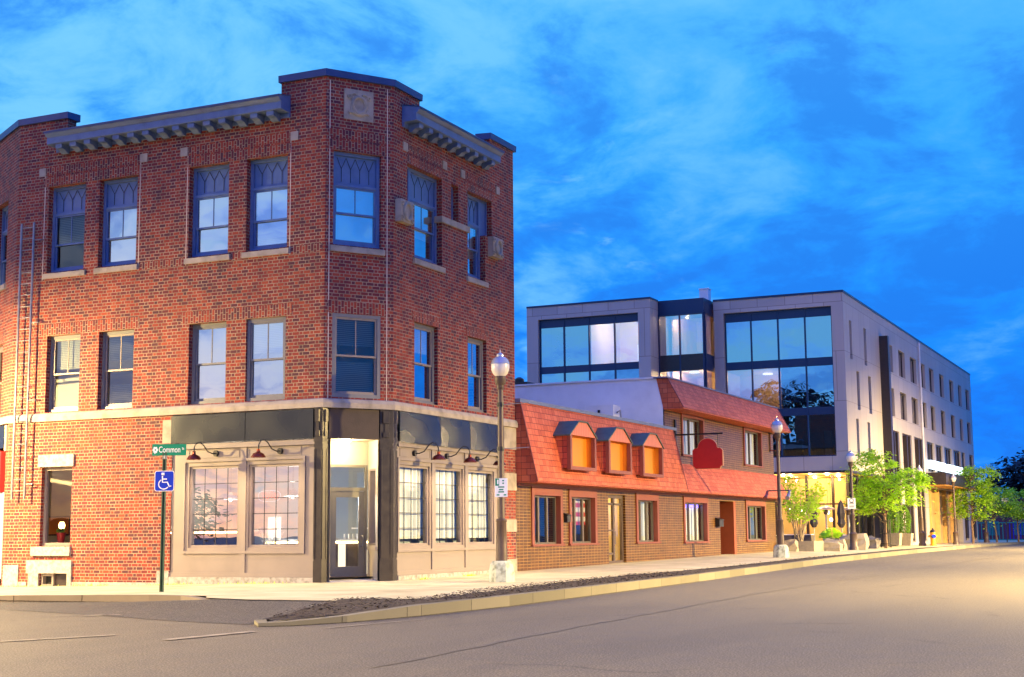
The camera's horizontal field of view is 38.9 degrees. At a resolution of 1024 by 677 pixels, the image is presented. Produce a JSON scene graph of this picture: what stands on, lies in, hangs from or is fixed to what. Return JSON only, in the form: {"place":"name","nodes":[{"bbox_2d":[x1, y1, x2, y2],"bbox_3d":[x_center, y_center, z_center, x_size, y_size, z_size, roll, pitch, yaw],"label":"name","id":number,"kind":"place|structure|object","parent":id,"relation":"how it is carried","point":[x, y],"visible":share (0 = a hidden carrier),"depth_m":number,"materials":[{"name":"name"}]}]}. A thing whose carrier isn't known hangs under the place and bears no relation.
{"place":"outdoors","nodes":[
{"label":"outdoors","id":0,"kind":"place"},
{"bbox_2d":[56,529,65,542],"bbox_3d":[-13.692,5.974,44.012,0.309,0.434,0.287,1,-8,-12],"label":"flower pot","id":1,"kind":"object","parent":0,"point":[61,535],"visible":1,"depth_m":43.92,"materials":[{"name":"red ceramic"}]},
{"bbox_2d":[0,599,331,623],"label":"driveway","id":2,"kind":"structure","parent":0,"point":[227,611],"depth_m":28.37,"materials":[{"name":"concrete"}]},
{"bbox_2d":[0,542,1023,676],"bbox_3d":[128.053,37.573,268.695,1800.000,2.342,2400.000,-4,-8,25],"label":"road","id":3,"kind":"structure","parent":0,"point":[962,618],"depth_m":20.62,"materials":[{"name":"grey asphalt"}]},
{"bbox_2d":[0,595,208,601],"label":"kerb","id":4,"kind":"structure","parent":3,"relation":"on","point":[72,598],"depth_m":32.44,"materials":[{"name":"concrete"}]},
{"bbox_2d":[0,614,419,641],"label":"road marking","id":5,"kind":"object","parent":3,"relation":"on","point":[184,637],"visible":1,"depth_m":21.14,"materials":[{"name":"paint"}]},
{"bbox_2d":[254,542,1023,626],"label":"kerb","id":6,"kind":"structure","parent":3,"relation":"on","point":[461,605],"depth_m":31.62,"materials":[{"name":"concrete"}]},
{"bbox_2d":[370,554,1012,667],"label":"road seam","id":7,"kind":"object","parent":3,"relation":"on","point":[613,620],"visible":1,"depth_m":22.67,"materials":[{"name":"black asphalt"}]},
{"bbox_2d":[976,497,1023,538],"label":"building","id":8,"kind":"structure","parent":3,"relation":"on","point":[998,519],"depth_m":203.59,"materials":[{"name":"brick"}]},
{"bbox_2d":[987,521,998,534],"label":"window","id":9,"kind":"structure","parent":8,"relation":"in","point":[997,526],"depth_m":203.99,"materials":[{"name":"blue glass"}]},
{"bbox_2d":[1014,521,1023,534],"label":"window","id":10,"kind":"structure","parent":8,"relation":"in","point":[1022,527],"depth_m":202.50,"materials":[{"name":"glass"}]},
{"bbox_2d":[0,540,1023,599],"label":"sidewalk","id":11,"kind":"structure","parent":0,"point":[419,588],"depth_m":38.49,"materials":[{"name":"concrete"}]},
{"bbox_2d":[152,444,185,591],"bbox_3d":[-8.096,4.255,34.077,0.810,3.546,0.106,-1,-8,1],"label":"street sign post","id":12,"kind":"object","parent":11,"relation":"on","point":[164,480],"visible":0.99,"depth_m":34.18,"materials":[{"name":"teal"}]},
{"bbox_2d":[3,573,476,586],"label":"weeds","id":13,"kind":"object","parent":11,"relation":"on","point":[218,582],"visible":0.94,"depth_m":41.57,"materials":[{"name":"green plant"}]},
{"bbox_2d":[0,68,517,586],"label":"brick corner building","id":14,"kind":"structure","parent":11,"relation":"on","point":[308,272],"depth_m":42.78,"materials":[{"name":"brick"}]},
{"bbox_2d":[0,206,7,291],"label":"window","id":15,"kind":"structure","parent":14,"relation":"in","point":[5,210],"depth_m":47.57,"materials":[{"name":"blue glass"}]},
{"bbox_2d":[11,222,44,498],"bbox_3d":[-14.911,0.644,44.614,0.839,8.550,0.179,-2,-8,13],"label":"fire ladder","id":16,"kind":"object","parent":14,"relation":"attached to","point":[28,363],"visible":1,"depth_m":44.61,"materials":[{"name":"metal"}]},
{"bbox_2d":[43,467,71,545],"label":"window","id":17,"kind":"structure","parent":14,"relation":"in","point":[47,470],"depth_m":44.02,"materials":[{"name":"beige wood"}]},
{"bbox_2d":[48,516,70,535],"bbox_3d":[-15.228,6.298,48.756,1.000,0.650,0.060,-4,-8,25],"label":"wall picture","id":18,"kind":"object","parent":14,"relation":"attached to","point":[54,521],"depth_m":48.77,"materials":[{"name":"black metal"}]},
{"bbox_2d":[42,184,85,279],"bbox_3d":[-13.696,-3.306,44.924,1.660,2.920,0.470,-4,-8,25],"label":"window","id":19,"kind":"structure","parent":14,"relation":"in","point":[69,201],"depth_m":45.13,"materials":[{"name":"blue glass"}]},
{"bbox_2d":[49,334,80,411],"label":"window","id":20,"kind":"structure","parent":14,"relation":"in","point":[68,345],"depth_m":44.55,"materials":[{"name":"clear glass"}]},
{"bbox_2d":[93,177,137,273],"bbox_3d":[-11.873,-3.435,44.073,1.650,2.920,0.470,-4,-8,25],"label":"window","id":21,"kind":"structure","parent":14,"relation":"in","point":[120,195],"depth_m":44.20,"materials":[{"name":"blue glass"}]},
{"bbox_2d":[101,330,133,409],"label":"window","id":22,"kind":"structure","parent":14,"relation":"in","point":[121,342],"depth_m":43.69,"materials":[{"name":"clear glass"}]},
{"bbox_2d":[187,442,218,459],"bbox_3d":[-8.802,3.192,41.156,0.408,0.518,0.954,-7,-10,39],"label":"gooseneck lamp","id":23,"kind":"object","parent":14,"relation":"attached to","point":[193,456],"visible":1,"depth_m":40.90,"materials":[{"name":"red metal"}]},
{"bbox_2d":[184,164,229,264],"bbox_3d":[-8.821,-3.652,42.649,1.620,2.920,0.470,-4,-8,25],"label":"window","id":24,"kind":"structure","parent":14,"relation":"in","point":[211,184],"depth_m":42.77,"materials":[{"name":"blue glass"}]},
{"bbox_2d":[191,322,225,404],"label":"window","id":25,"kind":"structure","parent":14,"relation":"in","point":[209,340],"depth_m":42.16,"materials":[{"name":"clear glass"}]},
{"bbox_2d":[170,530,257,567],"bbox_3d":[-9.306,6.556,44.582,3.000,1.350,0.850,-4,-8,25],"label":"bar counter","id":26,"kind":"object","parent":14,"relation":"on","point":[220,538],"visible":0.16,"depth_m":44.20,"materials":[{"name":"white paint"}]},
{"bbox_2d":[232,514,236,528],"bbox_3d":[-8.357,5.588,44.251,0.420,0.455,0.040,-4,-8,25],"label":"menu card","id":27,"kind":"object","parent":26,"relation":"on","point":[234,521],"visible":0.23,"depth_m":44.28,"materials":[{"name":"white paper"}]},
{"bbox_2d":[241,156,289,257],"bbox_3d":[-6.991,-3.789,41.746,1.610,2.920,0.380,-4,-8,25],"label":"window","id":28,"kind":"structure","parent":14,"relation":"in","point":[269,176],"depth_m":41.90,"materials":[{"name":"blue glass"}]},
{"bbox_2d":[246,316,285,400],"bbox_3d":[-6.923,0.591,41.154,1.350,2.360,0.120,-4,-8,25],"label":"window","id":29,"kind":"structure","parent":14,"relation":"in","point":[266,337],"depth_m":41.19,"materials":[{"name":"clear glass"}]},
{"bbox_2d":[251,439,282,457],"bbox_3d":[-6.822,3.051,40.232,0.408,0.518,0.954,-7,-10,39],"label":"gooseneck lamp","id":30,"kind":"object","parent":14,"relation":"attached to","point":[257,454],"visible":1,"depth_m":39.99,"materials":[{"name":"red metal"}]},
{"bbox_2d":[259,526,283,544],"bbox_3d":[-7.137,6.290,43.080,0.665,1.446,0.681,-4,-8,25],"label":"branch arrangement","id":31,"kind":"object","parent":14,"relation":"on","point":[270,543],"visible":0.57,"depth_m":43.20,"materials":[{"name":"white plant"}]},
{"bbox_2d":[262,527,367,573],"bbox_3d":[-5.314,6.384,43.625,4.650,1.370,0.900,-4,-8,25],"label":"serving counter","id":32,"kind":"object","parent":14,"relation":"on","point":[346,552],"visible":0.23,"depth_m":43.08,"materials":[{"name":"white paint"}]},
{"bbox_2d":[268,517,280,538],"bbox_3d":[-7.272,5.807,44.375,0.450,0.675,0.040,-4,-8,25],"label":"menu card","id":33,"kind":"object","parent":32,"relation":"on","point":[271,523],"visible":0.87,"depth_m":44.37,"materials":[{"name":"white paper"}]},
{"bbox_2d":[330,491,363,574],"bbox_3d":[-4.638,5.519,40.984,1.040,2.390,0.168,4,-9,-31],"label":"door","id":34,"kind":"structure","parent":14,"relation":"in","point":[359,569],"depth_m":41.01,"materials":[{"name":"grey paint"}]},
{"bbox_2d":[332,313,380,398],"bbox_3d":[-4.460,0.514,40.883,1.490,2.360,0.350,4,-9,-31],"label":"window","id":35,"kind":"structure","parent":14,"relation":"in","point":[350,379],"depth_m":40.93,"materials":[{"name":"blue glass"}]},
{"bbox_2d":[330,151,384,255],"bbox_3d":[-4.443,-3.849,41.378,1.690,2.920,0.300,4,-9,-31],"label":"window","id":36,"kind":"structure","parent":14,"relation":"in","point":[356,182],"depth_m":41.47,"materials":[{"name":"blue glass"}]},
{"bbox_2d":[414,323,433,404],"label":"window","id":37,"kind":"structure","parent":14,"relation":"in","point":[423,335],"depth_m":43.37,"materials":[{"name":"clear glass"}]},
{"bbox_2d":[407,167,445,272],"bbox_3d":[-2.742,-3.570,43.709,0.470,2.940,2.280,-4,-8,25],"label":"window","id":38,"kind":"structure","parent":14,"relation":"in","point":[421,188],"depth_m":44.04,"materials":[{"name":"blue glass"}]},
{"bbox_2d":[412,442,445,459],"bbox_3d":[-2.395,3.272,42.153,0.953,0.518,0.409,-2,-8,11],"label":"gooseneck lamp","id":39,"kind":"object","parent":14,"relation":"attached to","point":[438,456],"visible":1,"depth_m":42.04,"materials":[{"name":"red metal"}]},
{"bbox_2d":[444,446,476,462],"bbox_3d":[-1.541,3.506,43.947,0.953,0.518,0.409,-2,-8,11],"label":"gooseneck lamp","id":40,"kind":"object","parent":14,"relation":"attached to","point":[469,459],"visible":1,"depth_m":43.84,"materials":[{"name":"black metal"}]},
{"bbox_2d":[468,337,482,411],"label":"window","id":41,"kind":"structure","parent":14,"relation":"in","point":[475,347],"depth_m":46.44,"materials":[{"name":"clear glass"}]},
{"bbox_2d":[466,194,488,287],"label":"window","id":42,"kind":"structure","parent":14,"relation":"in","point":[477,208],"depth_m":47.13,"materials":[{"name":"blue glass"}]},
{"bbox_2d":[475,449,505,465],"bbox_3d":[-0.666,3.745,45.785,0.953,0.518,0.409,-2,-8,11],"label":"gooseneck lamp","id":43,"kind":"object","parent":14,"relation":"attached to","point":[477,458],"visible":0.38,"depth_m":45.71,"materials":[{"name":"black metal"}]},
{"bbox_2d":[489,349,528,581],"bbox_3d":[-0.075,3.444,39.157,1.131,6.370,0.684,-1,-8,3],"label":"street lamp","id":44,"kind":"object","parent":11,"relation":"on","point":[501,569],"visible":0.98,"depth_m":38.95,"materials":[{"name":"metal"}]},
{"bbox_2d":[495,478,507,496],"bbox_3d":[-0.290,4.002,38.943,0.340,0.500,0.020,-1,-8,7],"label":"parking sign","id":45,"kind":"object","parent":44,"relation":"attached to","point":[501,487],"visible":1,"depth_m":38.94,"materials":[{"name":"white metal"}]},
{"bbox_2d":[262,542,1012,620],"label":"mulch","id":46,"kind":"object","parent":11,"relation":"on","point":[361,608],"visible":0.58,"depth_m":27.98,"materials":[{"name":"plant"}]},
{"bbox_2d":[994,486,1023,541],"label":"street tree","id":47,"kind":"object","parent":46,"relation":"on","point":[1013,491],"visible":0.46,"depth_m":146.86,"materials":[{"name":"green plant"}]},
{"bbox_2d":[515,376,790,570],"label":"red mansard building","id":48,"kind":"structure","parent":11,"relation":"on","point":[632,484],"depth_m":60.68,"materials":[{"name":"brown brick"}]},
{"bbox_2d":[515,377,534,384],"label":"rooftop plant","id":49,"kind":"object","parent":48,"relation":"on","point":[519,380],"visible":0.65,"depth_m":73.45,"materials":[{"name":"plant"}]},
{"bbox_2d":[531,486,564,546],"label":"window","id":50,"kind":"structure","parent":48,"relation":"in","point":[556,494],"depth_m":50.64,"materials":[{"name":"paint"}]},
{"bbox_2d":[568,489,599,545],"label":"window","id":51,"kind":"structure","parent":48,"relation":"in","point":[576,509],"depth_m":53.62,"materials":[{"name":"paint"}]},
{"bbox_2d":[585,405,621,416],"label":"roof unit","id":52,"kind":"structure","parent":48,"relation":"on","point":[613,410],"depth_m":61.69,"materials":[{"name":"white metal"}]},
{"bbox_2d":[608,495,623,563],"bbox_3d":[3.968,7.412,56.330,0.183,2.640,1.830,-4,-8,25],"label":"door","id":53,"kind":"structure","parent":48,"relation":"in","point":[613,533],"depth_m":56.51,"materials":[{"name":"brown paint"}]},
{"bbox_2d":[635,493,660,543],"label":"window","id":54,"kind":"structure","parent":48,"relation":"in","point":[641,499],"depth_m":59.86,"materials":[{"name":"paint"}]},
{"bbox_2d":[681,413,704,456],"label":"window","id":55,"kind":"structure","parent":48,"relation":"in","point":[688,421],"depth_m":65.77,"materials":[{"name":"paint"}]},
{"bbox_2d":[683,496,710,542],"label":"window","id":56,"kind":"structure","parent":48,"relation":"in","point":[690,503],"depth_m":65.63,"materials":[{"name":"paint"}]},
{"bbox_2d":[674,420,723,468],"bbox_3d":[8.067,4.559,62.685,2.180,2.180,0.160,-4,-8,25],"label":"hanging sign","id":57,"kind":"object","parent":48,"relation":"attached to","point":[707,453],"visible":0.95,"depth_m":62.43,"materials":[{"name":"red wood"}]},
{"bbox_2d":[715,518,723,526],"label":"mailbox","id":58,"kind":"object","parent":48,"relation":"attached to","point":[719,522],"visible":1,"depth_m":67.67,"materials":[{"name":"black metal"}]},
{"bbox_2d":[743,427,763,467],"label":"window","id":59,"kind":"structure","parent":48,"relation":"in","point":[748,437],"depth_m":75.12,"materials":[{"name":"paint"}]},
{"bbox_2d":[745,500,767,541],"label":"window","id":60,"kind":"structure","parent":48,"relation":"in","point":[751,506],"depth_m":74.44,"materials":[{"name":"paint"}]},
{"bbox_2d":[526,290,979,547],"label":"modern hotel","id":61,"kind":"structure","parent":11,"relation":"on","point":[835,377],"depth_m":99.14,"materials":[{"name":"grey"}]},
{"bbox_2d":[539,313,638,382],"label":"window","id":62,"kind":"structure","parent":61,"relation":"in","point":[605,347],"depth_m":99.83,"materials":[{"name":"blue glass"}]},
{"bbox_2d":[658,311,705,386],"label":"window","id":63,"kind":"structure","parent":61,"relation":"in","point":[679,334],"depth_m":98.35,"materials":[{"name":"blue glass"}]},
{"bbox_2d":[699,288,710,300],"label":"roof box","id":64,"kind":"object","parent":61,"relation":"on","point":[705,293],"visible":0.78,"depth_m":101.11,"materials":[{"name":"white paint"}]},
{"bbox_2d":[704,312,714,389],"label":"window","id":65,"kind":"structure","parent":61,"relation":"in","point":[708,318],"depth_m":98.60,"materials":[{"name":"grey"}]},
{"bbox_2d":[724,306,836,457],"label":"window","id":66,"kind":"structure","parent":61,"relation":"in","point":[782,359],"depth_m":97.07,"materials":[{"name":"blue glass"}]},
{"bbox_2d":[893,431,899,474],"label":"louver window","id":67,"kind":"structure","parent":61,"relation":"in","point":[895,434],"depth_m":109.62,"materials":[{"name":"grey glass"}]},
{"bbox_2d":[898,352,902,377],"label":"window","id":68,"kind":"structure","parent":61,"relation":"in","point":[899,354],"depth_m":114.83,"materials":[{"name":"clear glass"}]},
{"bbox_2d":[900,393,904,419],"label":"window","id":69,"kind":"structure","parent":61,"relation":"in","point":[901,395],"depth_m":114.37,"materials":[{"name":"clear glass"}]},
{"bbox_2d":[902,434,911,479],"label":"louver window","id":70,"kind":"structure","parent":61,"relation":"in","point":[906,439],"depth_m":113.29,"materials":[{"name":"grey glass"}]},
{"bbox_2d":[905,486,914,541],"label":"louver window","id":71,"kind":"structure","parent":61,"relation":"in","point":[911,508],"depth_m":113.54,"materials":[{"name":"grey glass"}]},
{"bbox_2d":[910,358,913,382],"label":"window","id":72,"kind":"structure","parent":61,"relation":"in","point":[911,361],"depth_m":119.37,"materials":[{"name":"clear glass"}]},
{"bbox_2d":[911,398,915,423],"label":"window","id":73,"kind":"structure","parent":61,"relation":"in","point":[913,400],"depth_m":118.94,"materials":[{"name":"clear glass"}]},
{"bbox_2d":[914,437,922,469],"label":"louver window","id":74,"kind":"structure","parent":61,"relation":"in","point":[918,442],"depth_m":117.97,"materials":[{"name":"glass"}]},
{"bbox_2d":[917,486,925,540],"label":"louver window","id":75,"kind":"structure","parent":61,"relation":"in","point":[922,493],"depth_m":118.26,"materials":[{"name":"glass"}]},
{"bbox_2d":[927,442,932,471],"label":"louver window","id":76,"kind":"structure","parent":61,"relation":"in","point":[929,445],"depth_m":124.30,"materials":[{"name":"glass"}]},
{"bbox_2d":[936,445,941,471],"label":"louver window","id":77,"kind":"structure","parent":61,"relation":"in","point":[938,448],"depth_m":128.47,"materials":[{"name":"glass"}]},
{"bbox_2d":[944,447,950,464],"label":"louver window","id":78,"kind":"structure","parent":61,"relation":"in","point":[947,451],"depth_m":133.00,"materials":[{"name":"glass"}]},
{"bbox_2d":[953,450,959,466],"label":"louver window","id":79,"kind":"structure","parent":61,"relation":"in","point":[956,454],"depth_m":137.89,"materials":[{"name":"glass"}]},
{"bbox_2d":[964,494,968,538],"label":"louver window","id":80,"kind":"structure","parent":61,"relation":"in","point":[966,521],"depth_m":139.52,"materials":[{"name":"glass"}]},
{"bbox_2d":[763,416,790,557],"bbox_3d":[11.858,6.630,64.568,1.200,6.370,0.962,-4,-8,25],"label":"street lamp","id":81,"kind":"object","parent":11,"relation":"on","point":[780,549],"visible":0.97,"depth_m":64.46,"materials":[{"name":"metal"}]},
{"bbox_2d":[784,539,798,551],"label":"stone block","id":82,"kind":"object","parent":11,"relation":"on","point":[792,544],"depth_m":77.07,"materials":[{"name":"beige stone"}]},
{"bbox_2d":[784,534,813,540],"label":"patio table","id":83,"kind":"object","parent":11,"relation":"on","point":[808,537],"visible":0.33,"depth_m":94.11,"materials":[{"name":"white paint"}]},
{"bbox_2d":[776,541,823,550],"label":"stone planter","id":84,"kind":"object","parent":11,"relation":"on","point":[810,545],"visible":0.38,"depth_m":78.09,"materials":[{"name":"stone"}]},
{"bbox_2d":[776,476,831,540],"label":"shrub","id":85,"kind":"object","parent":84,"relation":"in","point":[807,510],"visible":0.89,"depth_m":79.17,"materials":[{"name":"green plant"}]},
{"bbox_2d":[810,510,817,540],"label":"folded umbrella","id":86,"kind":"object","parent":11,"relation":"on","point":[813,524],"visible":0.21,"depth_m":90.02,"materials":[{"name":"fabric"}]},
{"bbox_2d":[817,506,835,540],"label":"patio heater","id":87,"kind":"object","parent":11,"relation":"on","point":[826,509],"visible":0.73,"depth_m":91.77,"materials":[{"name":"metal"}]},
{"bbox_2d":[819,527,844,539],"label":"fern pot","id":88,"kind":"object","parent":11,"relation":"on","point":[827,533],"visible":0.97,"depth_m":87.17,"materials":[{"name":"plant"}]},
{"bbox_2d":[824,542,842,550],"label":"stone block","id":89,"kind":"object","parent":11,"relation":"on","point":[833,546],"depth_m":79.73,"materials":[{"name":"beige stone"}]},
{"bbox_2d":[823,538,846,549],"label":"stone block","id":90,"kind":"object","parent":11,"relation":"on","point":[842,541],"depth_m":83.19,"materials":[{"name":"beige stone"}]},
{"bbox_2d":[837,500,845,531],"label":"folded umbrella","id":91,"kind":"object","parent":11,"relation":"on","point":[841,522],"visible":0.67,"depth_m":91.13,"materials":[{"name":"fabric"}]},
{"bbox_2d":[844,507,859,534],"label":"patio heater","id":92,"kind":"object","parent":11,"relation":"on","point":[848,512],"visible":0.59,"depth_m":92.55,"materials":[{"name":"metal"}]},
{"bbox_2d":[840,533,868,549],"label":"boulder","id":93,"kind":"object","parent":11,"relation":"on","point":[863,541],"visible":0.63,"depth_m":86.13,"materials":[{"name":"stone"}]},
{"bbox_2d":[846,451,865,549],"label":"street lamp","id":94,"kind":"object","parent":11,"relation":"on","point":[850,456],"visible":1,"depth_m":85.44,"materials":[{"name":"black metal"}]},
{"bbox_2d":[847,498,855,508],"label":"parking sign","id":95,"kind":"object","parent":94,"relation":"attached to","point":[851,503],"visible":1,"depth_m":85.39,"materials":[{"name":"white metal"}]},
{"bbox_2d":[868,536,880,547],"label":"boulder","id":96,"kind":"object","parent":11,"relation":"on","point":[874,542],"visible":0.47,"depth_m":90.42,"materials":[{"name":"beige stone"}]},
{"bbox_2d":[879,520,891,547],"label":"tree guard","id":97,"kind":"object","parent":11,"relation":"on","point":[884,533],"visible":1,"depth_m":92.38,"materials":[{"name":"black metal"}]},
{"bbox_2d":[839,448,936,547],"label":"street tree","id":98,"kind":"object","parent":11,"relation":"on","point":[880,487],"visible":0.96,"depth_m":92.64,"materials":[{"name":"green plant"}]},
{"bbox_2d":[886,506,901,544],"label":"conifer planter","id":99,"kind":"object","parent":11,"relation":"on","point":[896,537],"visible":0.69,"depth_m":101.48,"materials":[{"name":"stone"}]},
{"bbox_2d":[898,504,913,545],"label":"conifer planter","id":100,"kind":"object","parent":11,"relation":"on","point":[907,539],"visible":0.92,"depth_m":102.16,"materials":[{"name":"stone"}]},
{"bbox_2d":[916,466,925,545],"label":"street lamp","id":101,"kind":"object","parent":11,"relation":"on","point":[922,542],"visible":0.64,"depth_m":106.25,"materials":[{"name":"black metal"}]},
{"bbox_2d":[928,528,937,545],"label":"fire hydrant","id":102,"kind":"object","parent":11,"relation":"on","point":[932,536],"visible":1,"depth_m":105.57,"materials":[{"name":"yellow metal"}]},
{"bbox_2d":[950,474,959,543],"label":"street lamp","id":103,"kind":"object","parent":11,"relation":"on","point":[955,532],"visible":0.99,"depth_m":120.92,"materials":[{"name":"black metal"}]},
{"bbox_2d":[940,464,1005,543],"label":"street tree","id":104,"kind":"object","parent":11,"relation":"on","point":[983,501],"visible":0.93,"depth_m":129.24,"materials":[{"name":"green plant"}]},
{"bbox_2d":[982,487,989,542],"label":"street lamp","id":105,"kind":"object","parent":11,"relation":"on","point":[986,536],"visible":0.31,"depth_m":139.24,"materials":[{"name":"black metal"}]},
{"bbox_2d":[974,484,1023,541],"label":"street tree","id":106,"kind":"object","parent":11,"relation":"on","point":[1007,507],"visible":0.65,"depth_m":143.79,"materials":[{"name":"green plant"}]},
{"bbox_2d":[977,522,1023,539],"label":"metal fence","id":107,"kind":"object","parent":11,"relation":"on","point":[999,530],"visible":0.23,"depth_m":179.89,"materials":[{"name":"teal"}]},
{"bbox_2d":[0,0,1023,496],"label":"sky","id":108,"kind":"structure","parent":0,"point":[872,151],"materials":[{"name":"blue"}]},
{"bbox_2d":[976,447,1023,496],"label":"dark tree","id":109,"kind":"object","parent":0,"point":[1015,480],"visible":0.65,"depth_m":234.78,"materials":[{"name":"green plant"}]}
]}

